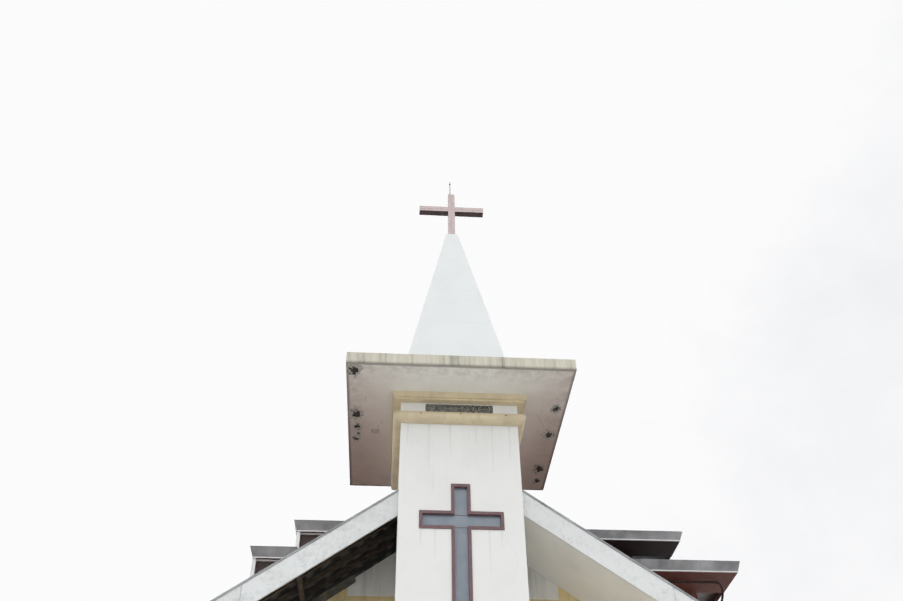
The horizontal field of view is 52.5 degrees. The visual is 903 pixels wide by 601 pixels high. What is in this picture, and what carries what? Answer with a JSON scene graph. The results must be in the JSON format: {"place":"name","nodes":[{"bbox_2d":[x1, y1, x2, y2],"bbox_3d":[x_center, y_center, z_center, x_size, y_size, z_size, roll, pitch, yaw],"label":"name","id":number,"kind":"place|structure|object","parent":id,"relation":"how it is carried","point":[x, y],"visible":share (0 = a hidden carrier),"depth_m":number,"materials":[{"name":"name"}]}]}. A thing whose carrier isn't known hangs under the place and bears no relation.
{"place":"outdoors","nodes":[
{"label":"outdoors","id":0,"kind":"place"},
{"bbox_2d":[266,490,398,600],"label":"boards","id":1,"kind":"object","parent":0,"point":[373,560],"depth_m":18.70,"materials":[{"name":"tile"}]},
{"bbox_2d":[250,546,297,576],"bbox_3d":[-4.670,9.779,23.987,1.190,4.250,6.000,2,-41,-3],"label":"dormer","id":2,"kind":"object","parent":1,"relation":"on","point":[263,557],"visible":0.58,"depth_m":23.07,"materials":[{"name":"metal"}]},
{"bbox_2d":[210,490,397,600],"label":"roof flashing","id":3,"kind":"object","parent":1,"relation":"on","point":[300,548],"visible":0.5,"depth_m":17.08,"materials":[{"name":"metal"}]},
{"bbox_2d":[215,492,397,600],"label":"barge board","id":4,"kind":"object","parent":1,"relation":"attached to","point":[303,560],"visible":0.92,"depth_m":17.03,"materials":[{"name":"white paint"}]},
{"bbox_2d":[294,520,343,547],"bbox_3d":[-2.332,9.303,24.613,3.830,4.250,6.000,2,-41,-3],"label":"dormer","id":5,"kind":"object","parent":1,"relation":"on","point":[307,531],"visible":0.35,"depth_m":23.62,"materials":[{"name":"metal"}]},
{"bbox_2d":[259,517,396,600],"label":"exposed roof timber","id":6,"kind":"object","parent":1,"relation":"attached to","point":[334,590],"visible":0.56,"depth_m":18.19,"materials":[{"name":"black wood"}]},
{"bbox_2d":[522,492,694,600],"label":"barge board","id":7,"kind":"object","parent":1,"relation":"attached to","point":[629,571],"visible":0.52,"depth_m":17.41,"materials":[{"name":"white paint"}]},
{"bbox_2d":[522,490,698,600],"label":"roof flashing","id":8,"kind":"object","parent":1,"relation":"on","point":[614,548],"depth_m":17.51,"materials":[{"name":"metal"}]},
{"bbox_2d":[586,529,681,558],"bbox_3d":[2.997,9.545,24.870,5.850,4.210,6.000,2,-41,-3],"label":"roof eave","id":9,"kind":"object","parent":1,"relation":"on","point":[636,544],"visible":0.21,"depth_m":24.13,"materials":[{"name":"metal"}]},
{"bbox_2d":[634,559,739,600],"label":"roof eave","id":10,"kind":"object","parent":1,"relation":"on","point":[724,573],"visible":0.17,"depth_m":23.67,"materials":[{"name":"metal"}]},
{"bbox_2d":[667,580,723,600],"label":"gutter pipe","id":11,"kind":"object","parent":10,"relation":"attached to","point":[711,582],"visible":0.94,"depth_m":23.84,"materials":[{"name":"brown metal"}]},
{"bbox_2d":[0,0,902,600],"label":"sky","id":12,"kind":"structure","parent":0,"point":[206,206],"materials":[{"name":"white"}]},
{"label":"ground","id":13,"kind":"structure","parent":0,"visible":0},
{"bbox_2d":[326,587,578,600],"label":"gable wall","id":14,"kind":"structure","parent":13,"relation":"on","point":[562,593],"depth_m":18.46,"materials":[{"name":"beige paint"}]},
{"bbox_2d":[347,552,558,599],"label":"white gable panels","id":15,"kind":"object","parent":14,"relation":"attached to","point":[377,579],"visible":0.64,"depth_m":18.74,"materials":[{"name":"grey paint"}]},
{"bbox_2d":[524,517,654,600],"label":"soffit","id":16,"kind":"structure","parent":14,"relation":"attached to","point":[570,570],"depth_m":18.02,"materials":[{"name":"beige paint"}]},
{"bbox_2d":[394,423,528,600],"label":"tower","id":17,"kind":"structure","parent":13,"relation":"on","point":[423,571],"depth_m":17.55,"materials":[{"name":"white paint"}]},
{"bbox_2d":[390,390,525,489],"bbox_3d":[0.073,3.165,19.980,2.780,0.670,3.030,2,-41,-3],"label":"collar","id":18,"kind":"object","parent":17,"relation":"attached to","point":[408,406],"visible":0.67,"depth_m":18.98,"materials":[{"name":"beige paint"}]},
{"bbox_2d":[426,404,492,412],"bbox_3d":[0.161,2.247,19.004,1.410,0.198,0.006,2,-41,-3],"label":"vent grille","id":19,"kind":"object","parent":18,"relation":"attached to","point":[458,408],"visible":0.98,"depth_m":19.01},
{"bbox_2d":[346,352,576,489],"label":"slab","id":20,"kind":"structure","parent":17,"relation":"on","point":[544,386],"depth_m":18.98,"materials":[{"name":"concrete"}]},
{"bbox_2d":[347,363,561,483],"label":"slab patches","id":21,"kind":"object","parent":20,"relation":"attached to","point":[354,370],"visible":1,"depth_m":19.98,"materials":[{"name":"black"}]},
{"bbox_2d":[408,234,503,356],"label":"spire","id":22,"kind":"structure","parent":20,"relation":"on","point":[454,320],"depth_m":21.59,"materials":[{"name":"paint"}]},
{"bbox_2d":[419,194,482,233],"bbox_3d":[-0.006,-2.281,24.999,1.740,1.620,0.180,2,-41,-3],"label":"cross","id":23,"kind":"object","parent":22,"relation":"on","point":[451,211],"visible":0.85,"depth_m":25.07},
{"bbox_2d":[419,484,504,600],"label":"cross frame","id":24,"kind":"object","parent":17,"relation":"attached to","point":[452,511],"visible":0.94,"depth_m":17.25,"materials":[{"name":"brown wood"}]},
{"bbox_2d":[422,488,500,600],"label":"cross","id":25,"kind":"object","parent":24,"relation":"in","point":[460,520],"visible":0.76,"depth_m":17.33,"materials":[{"name":"grey glass"}]},
{"bbox_2d":[407,423,518,572],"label":"water stains","id":26,"kind":"object","parent":17,"relation":"attached to","point":[475,427],"visible":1,"depth_m":18.41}
]}

